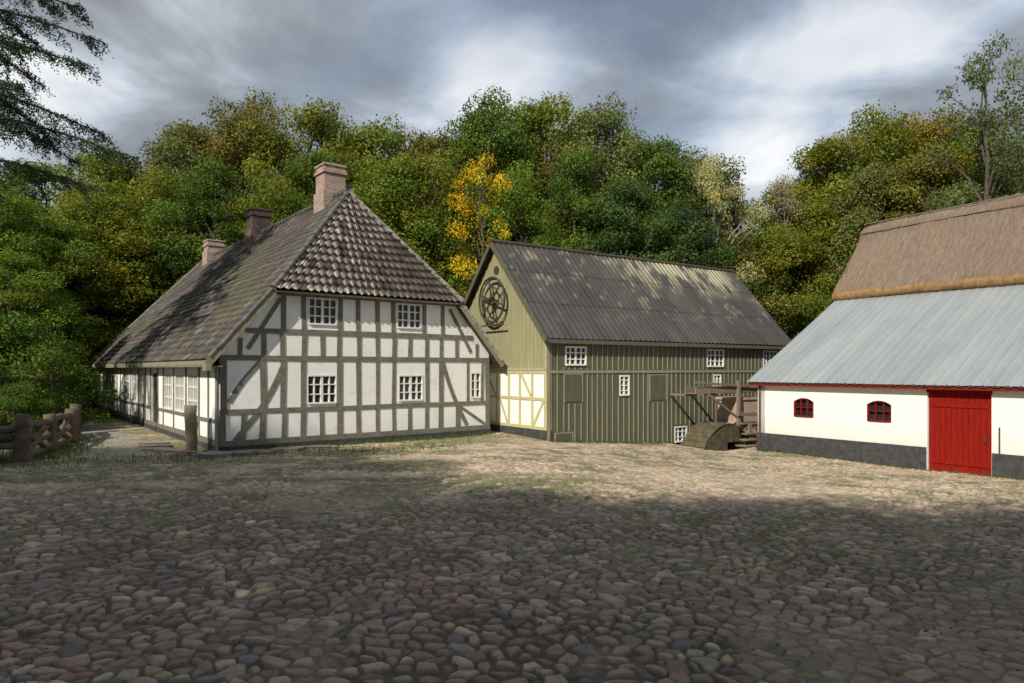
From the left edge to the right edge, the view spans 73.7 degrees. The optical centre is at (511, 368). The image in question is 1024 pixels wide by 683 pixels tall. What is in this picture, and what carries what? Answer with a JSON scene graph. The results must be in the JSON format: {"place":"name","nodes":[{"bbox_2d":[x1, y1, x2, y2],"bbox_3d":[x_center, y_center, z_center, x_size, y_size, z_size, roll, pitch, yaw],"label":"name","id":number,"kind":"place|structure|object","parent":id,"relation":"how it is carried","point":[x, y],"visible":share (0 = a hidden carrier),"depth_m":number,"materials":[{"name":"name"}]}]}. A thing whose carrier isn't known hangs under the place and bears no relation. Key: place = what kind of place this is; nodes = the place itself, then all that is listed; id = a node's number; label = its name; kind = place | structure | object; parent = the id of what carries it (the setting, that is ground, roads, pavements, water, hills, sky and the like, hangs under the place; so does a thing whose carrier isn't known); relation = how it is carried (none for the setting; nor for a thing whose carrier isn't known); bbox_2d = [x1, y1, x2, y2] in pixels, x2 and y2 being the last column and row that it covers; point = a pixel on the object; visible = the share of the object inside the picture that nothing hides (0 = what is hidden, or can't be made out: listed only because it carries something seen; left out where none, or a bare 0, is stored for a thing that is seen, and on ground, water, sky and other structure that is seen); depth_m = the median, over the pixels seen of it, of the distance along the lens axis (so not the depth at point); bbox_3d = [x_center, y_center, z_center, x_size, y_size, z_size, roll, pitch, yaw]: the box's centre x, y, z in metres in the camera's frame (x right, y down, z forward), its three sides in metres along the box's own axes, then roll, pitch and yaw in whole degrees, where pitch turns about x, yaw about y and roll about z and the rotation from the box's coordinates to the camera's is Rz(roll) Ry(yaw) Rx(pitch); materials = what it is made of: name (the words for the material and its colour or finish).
{"place":"outdoors","nodes":[
{"label":"outdoors","id":0,"kind":"place"},
{"bbox_2d":[77,391,112,418],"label":"ground","id":1,"kind":"structure","parent":0,"point":[89,410],"depth_m":39.19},
{"bbox_2d":[0,171,28,310],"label":"beech tree","id":2,"kind":"object","parent":1,"relation":"on","point":[15,212],"visible":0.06,"depth_m":39.75,"materials":[{"name":"green plant"}]},
{"bbox_2d":[0,356,38,425],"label":"hazel bush","id":3,"kind":"object","parent":1,"relation":"on","point":[2,375],"visible":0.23,"depth_m":24.70,"materials":[{"name":"green plant"}]},
{"bbox_2d":[0,379,60,441],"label":"hazel bush","id":4,"kind":"object","parent":1,"relation":"on","point":[13,404],"visible":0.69,"depth_m":22.47,"materials":[{"name":"green plant"}]},
{"bbox_2d":[0,303,70,410],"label":"hazel bush","id":5,"kind":"object","parent":1,"relation":"on","point":[32,342],"visible":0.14,"depth_m":27.12,"materials":[{"name":"green plant"}]},
{"bbox_2d":[0,404,81,462],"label":"rustic log fence","id":6,"kind":"object","parent":1,"relation":"on","point":[49,434],"visible":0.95,"depth_m":18.73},
{"bbox_2d":[4,193,80,311],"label":"oak tree","id":7,"kind":"object","parent":1,"relation":"on","point":[33,213],"visible":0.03,"depth_m":42.52,"materials":[{"name":"green plant"}]},
{"bbox_2d":[0,185,86,342],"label":"beech tree","id":8,"kind":"object","parent":1,"relation":"on","point":[9,207],"visible":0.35,"depth_m":36.67,"materials":[{"name":"green plant"}]},
{"bbox_2d":[0,157,92,220],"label":"beech tree","id":9,"kind":"object","parent":1,"relation":"on","point":[28,190],"visible":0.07,"depth_m":48.98,"materials":[{"name":"green plant"}]},
{"bbox_2d":[6,318,90,419],"bbox_3d":[-23.288,0.457,30.676,6.859,6.029,6.722,0,0,-42],"label":"hazel bush","id":10,"kind":"object","parent":1,"relation":"on","point":[59,352],"visible":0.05,"depth_m":31.66,"materials":[{"name":"green plant"}]},
{"bbox_2d":[0,247,107,394],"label":"oak tree","id":11,"kind":"object","parent":1,"relation":"on","point":[12,266],"visible":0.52,"depth_m":32.06,"materials":[{"name":"green plant"}]},
{"bbox_2d":[1,346,113,431],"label":"hazel bush","id":12,"kind":"object","parent":1,"relation":"on","point":[78,377],"visible":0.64,"depth_m":26.41,"materials":[{"name":"green plant"}]},
{"bbox_2d":[0,307,123,424],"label":"hazel bush","id":13,"kind":"object","parent":1,"relation":"on","point":[9,327],"visible":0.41,"depth_m":28.00,"materials":[{"name":"green plant"}]},
{"bbox_2d":[0,210,126,394],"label":"oak tree","id":14,"kind":"object","parent":1,"relation":"on","point":[52,241],"visible":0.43,"depth_m":37.89,"materials":[{"name":"green plant"}]},
{"bbox_2d":[1,213,131,389],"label":"oak tree","id":15,"kind":"object","parent":1,"relation":"on","point":[68,282],"visible":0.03,"depth_m":41.84,"materials":[{"name":"green plant"}]},
{"bbox_2d":[0,0,143,202],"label":"spruce tree","id":16,"kind":"object","parent":1,"relation":"on","point":[9,100],"visible":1,"depth_m":22.86,"materials":[{"name":"green plant"}]},
{"bbox_2d":[1,189,185,392],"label":"oak tree","id":17,"kind":"object","parent":1,"relation":"on","point":[81,209],"visible":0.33,"depth_m":40.66,"materials":[{"name":"green plant"}]},
{"bbox_2d":[44,138,174,364],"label":"beech tree","id":18,"kind":"object","parent":1,"relation":"on","point":[113,176],"visible":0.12,"depth_m":47.91,"materials":[{"name":"green plant"}]},
{"bbox_2d":[62,205,172,408],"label":"oak tree","id":19,"kind":"object","parent":1,"relation":"on","point":[117,309],"visible":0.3,"depth_m":40.68,"materials":[{"name":"green plant"}]},
{"bbox_2d":[71,160,230,369],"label":"oak tree","id":20,"kind":"object","parent":1,"relation":"on","point":[139,208],"visible":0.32,"depth_m":41.40,"materials":[{"name":"green plant"}]},
{"bbox_2d":[103,117,258,318],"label":"beech tree","id":21,"kind":"object","parent":1,"relation":"on","point":[178,148],"visible":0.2,"depth_m":48.68,"materials":[{"name":"green plant"}]},
{"bbox_2d":[184,405,197,450],"bbox_3d":[-9.169,1.820,19.507,0.366,1.572,0.339,0,0,0],"label":"wooden post","id":22,"kind":"object","parent":1,"relation":"on","point":[191,422],"visible":0.79,"depth_m":19.37,"materials":[{"name":"brown wood"}]},
{"bbox_2d":[142,153,259,280],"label":"oak tree","id":23,"kind":"object","parent":1,"relation":"on","point":[211,182],"visible":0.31,"depth_m":41.70,"materials":[{"name":"green plant"}]},
{"bbox_2d":[172,147,249,241],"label":"beech tree","id":24,"kind":"object","parent":1,"relation":"on","point":[225,173],"depth_m":57.34,"materials":[{"name":"green plant"}]},
{"bbox_2d":[189,86,295,243],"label":"beech tree","id":25,"kind":"object","parent":1,"relation":"on","point":[246,131],"visible":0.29,"depth_m":48.36,"materials":[{"name":"green plant"}]},
{"bbox_2d":[215,173,306,243],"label":"oak tree","id":26,"kind":"object","parent":1,"relation":"on","point":[283,183],"visible":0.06,"depth_m":42.64,"materials":[{"name":"green plant"}]},
{"bbox_2d":[247,147,306,195],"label":"beech tree","id":27,"kind":"object","parent":1,"relation":"on","point":[281,163],"visible":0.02,"depth_m":59.53,"materials":[{"name":"green plant"}]},
{"bbox_2d":[97,408,490,450],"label":"stone plinth","id":28,"kind":"structure","parent":1,"relation":"on","point":[206,446],"depth_m":22.49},
{"bbox_2d":[98,295,488,440],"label":"walls","id":29,"kind":"structure","parent":28,"relation":"on","point":[247,396],"depth_m":21.97,"materials":[{"name":"paint"}]},
{"bbox_2d":[153,374,156,421],"bbox_3d":[-13.784,1.200,26.532,0.080,2.000,1.160,0,0,-38],"label":"plank door","id":30,"kind":"structure","parent":29,"relation":"attached to","point":[154,397],"depth_m":26.66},
{"bbox_2d":[90,195,341,364],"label":"roof slope","id":31,"kind":"structure","parent":29,"relation":"on","point":[199,311],"depth_m":26.15,"materials":[{"name":"tile"}]},
{"bbox_2d":[103,297,480,415],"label":"window frames","id":32,"kind":"structure","parent":29,"relation":"on","point":[180,390],"depth_m":23.09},
{"bbox_2d":[308,299,478,401],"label":"window panes","id":33,"kind":"object","parent":32,"relation":"in","point":[325,378],"visible":0.43,"depth_m":21.44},
{"bbox_2d":[93,287,498,364],"bbox_3d":[-12.234,-3.065,32.020,10.060,5.810,25.460,0,0,-38],"label":"roof underlay","id":34,"kind":"object","parent":29,"relation":"on","point":[492,360],"visible":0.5,"depth_m":22.88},
{"bbox_2d":[88,186,502,364],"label":"ridge tiles","id":35,"kind":"object","parent":34,"relation":"on","point":[344,192],"visible":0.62,"depth_m":23.62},
{"bbox_2d":[89,290,504,370],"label":"verge boards","id":36,"kind":"object","parent":29,"relation":"on","point":[207,363],"visible":0.95,"depth_m":21.52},
{"bbox_2d":[215,367,217,450],"bbox_3d":[-8.281,1.150,19.132,0.083,2.400,0.083,0,0,-15],"label":"downpipe","id":37,"kind":"object","parent":36,"relation":"attached to","point":[216,408],"visible":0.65,"depth_m":19.09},
{"bbox_2d":[275,192,460,301],"bbox_3d":[-4.949,-4.217,22.697,6.638,3.761,2.213,0,0,-38],"label":"roof hip front","id":38,"kind":"object","parent":29,"relation":"on","point":[355,247],"visible":1,"depth_m":22.45,"materials":[{"name":"ceramic"}]},
{"bbox_2d":[97,293,489,446],"bbox_3d":[-12.245,-0.069,32.034,9.472,4.597,25.036,0,0,-38],"label":"timber frame","id":39,"kind":"object","parent":28,"relation":"on","point":[261,410],"visible":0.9,"depth_m":21.69,"materials":[{"name":"wood"}]},
{"bbox_2d":[239,95,373,207],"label":"beech tree","id":40,"kind":"object","parent":1,"relation":"on","point":[318,129],"visible":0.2,"depth_m":48.00,"materials":[{"name":"green plant"}]},
{"bbox_2d":[243,144,400,232],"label":"oak tree","id":41,"kind":"object","parent":1,"relation":"on","point":[306,171],"visible":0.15,"depth_m":41.24,"materials":[{"name":"green plant"}]},
{"bbox_2d":[286,162,461,296],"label":"oak tree","id":42,"kind":"object","parent":1,"relation":"on","point":[401,190],"visible":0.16,"depth_m":41.70,"materials":[{"name":"green plant"}]},
{"bbox_2d":[319,113,430,233],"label":"beech tree","id":43,"kind":"object","parent":1,"relation":"on","point":[386,141],"visible":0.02,"depth_m":49.51,"materials":[{"name":"green plant"}]},
{"bbox_2d":[351,152,484,286],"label":"oak tree","id":44,"kind":"object","parent":1,"relation":"on","point":[420,172],"visible":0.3,"depth_m":41.99,"materials":[{"name":"green plant"}]},
{"bbox_2d":[379,127,478,290],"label":"beech tree","id":45,"kind":"object","parent":1,"relation":"on","point":[430,146],"visible":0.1,"depth_m":49.19,"materials":[{"name":"green plant"}]},
{"bbox_2d":[410,184,523,298],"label":"oak tree","id":46,"kind":"object","parent":1,"relation":"on","point":[451,215],"visible":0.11,"depth_m":42.26,"materials":[{"name":"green plant"}]},
{"bbox_2d":[443,149,513,297],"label":"yellow maple tree","id":47,"kind":"object","parent":1,"relation":"on","point":[476,177],"visible":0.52,"depth_m":40.81,"materials":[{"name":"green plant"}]},
{"bbox_2d":[430,140,532,259],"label":"beech tree","id":48,"kind":"object","parent":1,"relation":"on","point":[431,182],"depth_m":57.21,"materials":[{"name":"green plant"}]},
{"bbox_2d":[438,84,562,278],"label":"beech tree","id":49,"kind":"object","parent":1,"relation":"on","point":[482,123],"visible":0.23,"depth_m":47.87,"materials":[{"name":"green plant"}]},
{"bbox_2d":[468,159,563,250],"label":"oak tree","id":50,"kind":"object","parent":1,"relation":"on","point":[520,184],"visible":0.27,"depth_m":42.90,"materials":[{"name":"green plant"}]},
{"bbox_2d":[489,373,543,428],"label":"rendered wall","id":51,"kind":"structure","parent":1,"relation":"on","point":[514,391],"depth_m":24.91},
{"bbox_2d":[489,371,545,430],"bbox_3d":[-0.606,1.085,25.998,0.038,2.060,6.340,0,0,-35],"label":"gable timber frame","id":52,"kind":"object","parent":51,"relation":"attached to","point":[532,398],"visible":0.66,"depth_m":24.66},
{"bbox_2d":[465,247,784,345],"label":"roof deck","id":53,"kind":"structure","parent":51,"relation":"on","point":[483,267],"depth_m":26.76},
{"bbox_2d":[488,239,734,272],"bbox_3d":[5.128,-4.850,29.984,14.550,0.180,0.180,0,0,-35],"label":"ridge cap","id":54,"kind":"object","parent":53,"relation":"on","point":[595,253],"visible":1,"depth_m":29.02,"materials":[{"name":"metal"}]},
{"bbox_2d":[463,242,784,348],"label":"verge boards","id":55,"kind":"object","parent":53,"relation":"attached to","point":[522,299],"visible":0.76,"depth_m":25.47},
{"bbox_2d":[492,242,790,345],"bbox_3d":[6.107,-2.955,28.567,14.500,3.831,3.464,0,0,-35],"label":"roof","id":56,"kind":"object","parent":53,"relation":"on","point":[568,295],"visible":1,"depth_m":27.63,"materials":[{"name":"metal"}]},
{"bbox_2d":[490,424,551,440],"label":"plinth","id":57,"kind":"structure","parent":1,"relation":"on","point":[535,433],"depth_m":24.53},
{"bbox_2d":[468,252,543,367],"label":"gable boards","id":58,"kind":"object","parent":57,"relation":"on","point":[500,320],"visible":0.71,"depth_m":25.31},
{"bbox_2d":[478,266,505,326],"bbox_3d":[-0.776,-2.765,25.819,0.500,2.288,1.799,0,0,-35],"label":"pulley wheel","id":59,"kind":"object","parent":58,"relation":"attached to","point":[491,300],"visible":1,"depth_m":25.84,"materials":[{"name":"metal"}]},
{"bbox_2d":[470,258,546,370],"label":"gable battens","id":60,"kind":"object","parent":58,"relation":"attached to","point":[524,368],"visible":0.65,"depth_m":25.01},
{"bbox_2d":[472,88,609,247],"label":"beech tree","id":61,"kind":"object","parent":1,"relation":"on","point":[541,118],"visible":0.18,"depth_m":49.80,"materials":[{"name":"green plant"}]},
{"bbox_2d":[485,125,612,233],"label":"beech tree","id":62,"kind":"object","parent":1,"relation":"on","point":[538,141],"visible":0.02,"depth_m":57.43,"materials":[{"name":"green plant"}]},
{"bbox_2d":[525,143,633,252],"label":"oak tree","id":63,"kind":"object","parent":1,"relation":"on","point":[579,172],"visible":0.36,"depth_m":42.77,"materials":[{"name":"green plant"}]},
{"bbox_2d":[528,90,661,252],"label":"beech tree","id":64,"kind":"object","parent":1,"relation":"on","point":[608,121],"visible":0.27,"depth_m":47.73,"materials":[{"name":"green plant"}]},
{"bbox_2d":[560,149,635,254],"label":"beech tree","id":65,"kind":"object","parent":1,"relation":"on","point":[602,186],"depth_m":56.56,"materials":[{"name":"green plant"}]},
{"bbox_2d":[567,176,691,262],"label":"oak tree","id":66,"kind":"object","parent":1,"relation":"on","point":[630,195],"visible":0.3,"depth_m":41.32,"materials":[{"name":"green plant"}]},
{"bbox_2d":[581,133,721,259],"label":"beech tree","id":67,"kind":"object","parent":1,"relation":"on","point":[656,159],"visible":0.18,"depth_m":46.96,"materials":[{"name":"green plant"}]},
{"bbox_2d":[550,343,781,444],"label":"board wall","id":68,"kind":"structure","parent":1,"relation":"on","point":[561,358],"depth_m":25.80,"materials":[{"name":"wood"}]},
{"bbox_2d":[556,375,665,441],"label":"hatches","id":69,"kind":"object","parent":68,"relation":"attached to","point":[573,388],"visible":0.81,"depth_m":24.17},
{"bbox_2d":[546,343,780,444],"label":"battens","id":70,"kind":"object","parent":68,"relation":"attached to","point":[549,370],"visible":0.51,"depth_m":25.76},
{"bbox_2d":[565,346,777,442],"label":"window frames","id":71,"kind":"structure","parent":68,"relation":"attached to","point":[575,352],"depth_m":25.63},
{"bbox_2d":[567,348,774,440],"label":"window panes","id":72,"kind":"object","parent":71,"relation":"in","point":[578,362],"visible":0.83,"depth_m":27.31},
{"bbox_2d":[614,195,766,310],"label":"oak tree","id":73,"kind":"object","parent":1,"relation":"on","point":[671,211],"visible":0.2,"depth_m":41.40,"materials":[{"name":"green plant"}]},
{"bbox_2d":[666,208,719,267],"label":"tree","id":74,"kind":"object","parent":1,"relation":"on","point":[704,242],"visible":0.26,"depth_m":40.18,"materials":[{"name":"green plant"}]},
{"bbox_2d":[636,144,781,328],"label":"beech tree","id":75,"kind":"object","parent":1,"relation":"on","point":[730,198],"visible":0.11,"depth_m":48.13,"materials":[{"name":"green plant"}]},
{"bbox_2d":[670,380,757,450],"bbox_3d":[8.673,2.739,27.247,5.153,4.578,2.100,0,0,-35],"label":"water wheel","id":76,"kind":"object","parent":1,"relation":"on","point":[735,426],"visible":0.59,"depth_m":26.64,"materials":[{"name":"brown wood"}]},
{"bbox_2d":[668,152,772,288],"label":"birch tree","id":77,"kind":"object","parent":1,"relation":"on","point":[714,188],"visible":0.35,"depth_m":42.17,"materials":[{"name":"green plant"}]},
{"bbox_2d":[701,195,794,318],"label":"beech tree","id":78,"kind":"object","parent":1,"relation":"on","point":[734,216],"visible":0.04,"depth_m":49.74,"materials":[{"name":"green plant"}]},
{"bbox_2d":[690,228,808,324],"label":"oak tree","id":79,"kind":"object","parent":1,"relation":"on","point":[767,303],"visible":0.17,"depth_m":42.56,"materials":[{"name":"green plant"}]},
{"bbox_2d":[743,173,819,337],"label":"birch tree","id":80,"kind":"object","parent":1,"relation":"on","point":[783,200],"visible":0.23,"depth_m":46.18,"materials":[{"name":"green plant"}]},
{"bbox_2d":[738,221,832,340],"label":"oak tree","id":81,"kind":"object","parent":1,"relation":"on","point":[773,262],"visible":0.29,"depth_m":43.79,"materials":[{"name":"green plant"}]},
{"bbox_2d":[741,201,851,337],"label":"beech tree","id":82,"kind":"object","parent":1,"relation":"on","point":[814,264],"visible":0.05,"depth_m":46.14,"materials":[{"name":"green plant"}]},
{"bbox_2d":[760,195,858,339],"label":"oak tree","id":83,"kind":"object","parent":1,"relation":"on","point":[814,209],"visible":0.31,"depth_m":44.92,"materials":[{"name":"green plant"}]},
{"bbox_2d":[758,126,919,333],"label":"beech tree","id":84,"kind":"object","parent":1,"relation":"on","point":[826,154],"visible":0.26,"depth_m":47.44,"materials":[{"name":"green plant"}]},
{"bbox_2d":[809,159,913,302],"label":"oak tree","id":85,"kind":"object","parent":1,"relation":"on","point":[876,177],"visible":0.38,"depth_m":43.88,"materials":[{"name":"green plant"}]},
{"bbox_2d":[812,100,948,276],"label":"beech tree","id":86,"kind":"object","parent":1,"relation":"on","point":[887,136],"visible":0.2,"depth_m":47.43,"materials":[{"name":"green plant"}]},
{"bbox_2d":[747,193,1023,479],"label":"thatched barn","id":87,"kind":"structure","parent":1,"relation":"on","point":[905,348],"depth_m":23.02,"materials":[{"name":"white paint"}]},
{"bbox_2d":[794,398,890,422],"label":"window frames","id":88,"kind":"structure","parent":87,"relation":"in","point":[801,407],"depth_m":21.68,"materials":[{"name":"red paint"}]},
{"bbox_2d":[797,400,889,420],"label":"window panes","id":89,"kind":"structure","parent":87,"relation":"in","point":[880,405],"depth_m":21.65,"materials":[{"name":"black glass"}]},
{"bbox_2d":[926,389,991,475],"bbox_3d":[12.803,1.790,19.544,0.170,2.460,1.700,0,0,-34],"label":"red door","id":90,"kind":"structure","parent":87,"relation":"in","point":[959,420],"depth_m":19.50,"materials":[{"name":"paint"}]},
{"bbox_2d":[858,107,982,220],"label":"beech tree","id":91,"kind":"object","parent":1,"relation":"on","point":[933,134],"visible":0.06,"depth_m":48.65,"materials":[{"name":"green plant"}]},
{"bbox_2d":[853,151,1000,239],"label":"oak tree","id":92,"kind":"object","parent":1,"relation":"on","point":[926,171],"visible":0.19,"depth_m":43.59,"materials":[{"name":"green plant"}]},
{"bbox_2d":[910,119,1020,211],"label":"beech tree","id":93,"kind":"object","parent":1,"relation":"on","point":[957,149],"visible":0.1,"depth_m":48.28,"materials":[{"name":"green plant"}]},
{"bbox_2d":[917,30,1023,210],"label":"spindly ash tree","id":94,"kind":"object","parent":1,"relation":"on","point":[1003,162],"visible":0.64,"depth_m":40.06,"materials":[{"name":"green plant"}]},
{"bbox_2d":[942,158,1015,207],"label":"oak tree","id":95,"kind":"object","parent":1,"relation":"on","point":[1002,191],"visible":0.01,"depth_m":43.70,"materials":[{"name":"green plant"}]},
{"bbox_2d":[955,96,1023,202],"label":"tree","id":96,"kind":"object","parent":1,"relation":"on","point":[1017,186],"visible":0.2,"depth_m":41.73,"materials":[{"name":"green plant"}]},
{"bbox_2d":[996,146,1023,185],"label":"beech tree","id":97,"kind":"object","parent":1,"relation":"on","point":[1020,157],"depth_m":48.69,"materials":[{"name":"green plant"}]},
{"bbox_2d":[0,419,1023,682],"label":"cobblestone yard","id":98,"kind":"structure","parent":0,"point":[224,529],"depth_m":8.13,"materials":[{"name":"stone"}]},
{"bbox_2d":[135,441,339,458],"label":"stone slabs","id":99,"kind":"structure","parent":98,"relation":"on","point":[159,447],"depth_m":19.42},
{"bbox_2d":[0,430,1021,479],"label":"grass tufts","id":100,"kind":"object","parent":98,"relation":"on","point":[67,444],"visible":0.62,"depth_m":19.81,"materials":[{"name":"green plant"}]},
{"bbox_2d":[1,438,1023,682],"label":"fallen leaves","id":101,"kind":"object","parent":98,"relation":"on","point":[509,550],"visible":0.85,"depth_m":8.10,"materials":[{"name":"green plant"}]},
{"bbox_2d":[0,0,1023,272],"label":"sky","id":102,"kind":"structure","parent":0,"point":[757,81],"materials":[{"name":"grey"}]},
{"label":"roof slope","id":103,"kind":"object","parent":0,"visible":0},
{"bbox_2d":[202,239,224,265],"bbox_3d":[-16.192,-6.075,37.087,0.960,1.750,0.960,0,0,-38],"label":"chimney back","id":104,"kind":"object","parent":103,"relation":"on","point":[211,247],"visible":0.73,"depth_m":36.68,"materials":[{"name":"brick"}]},
{"bbox_2d":[245,207,271,245],"bbox_3d":[-11.575,-6.225,31.177,0.960,2.050,0.960,0,0,-38],"label":"chimney","id":105,"kind":"object","parent":103,"relation":"on","point":[258,220],"visible":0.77,"depth_m":30.79,"materials":[{"name":"brick"}]},
{"bbox_2d":[314,162,346,212],"bbox_3d":[-6.588,-6.275,24.794,0.920,2.150,0.920,0,0,-38],"label":"chimney front","id":106,"kind":"object","parent":103,"relation":"on","point":[330,179],"visible":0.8,"depth_m":24.44,"materials":[{"name":"brick"}]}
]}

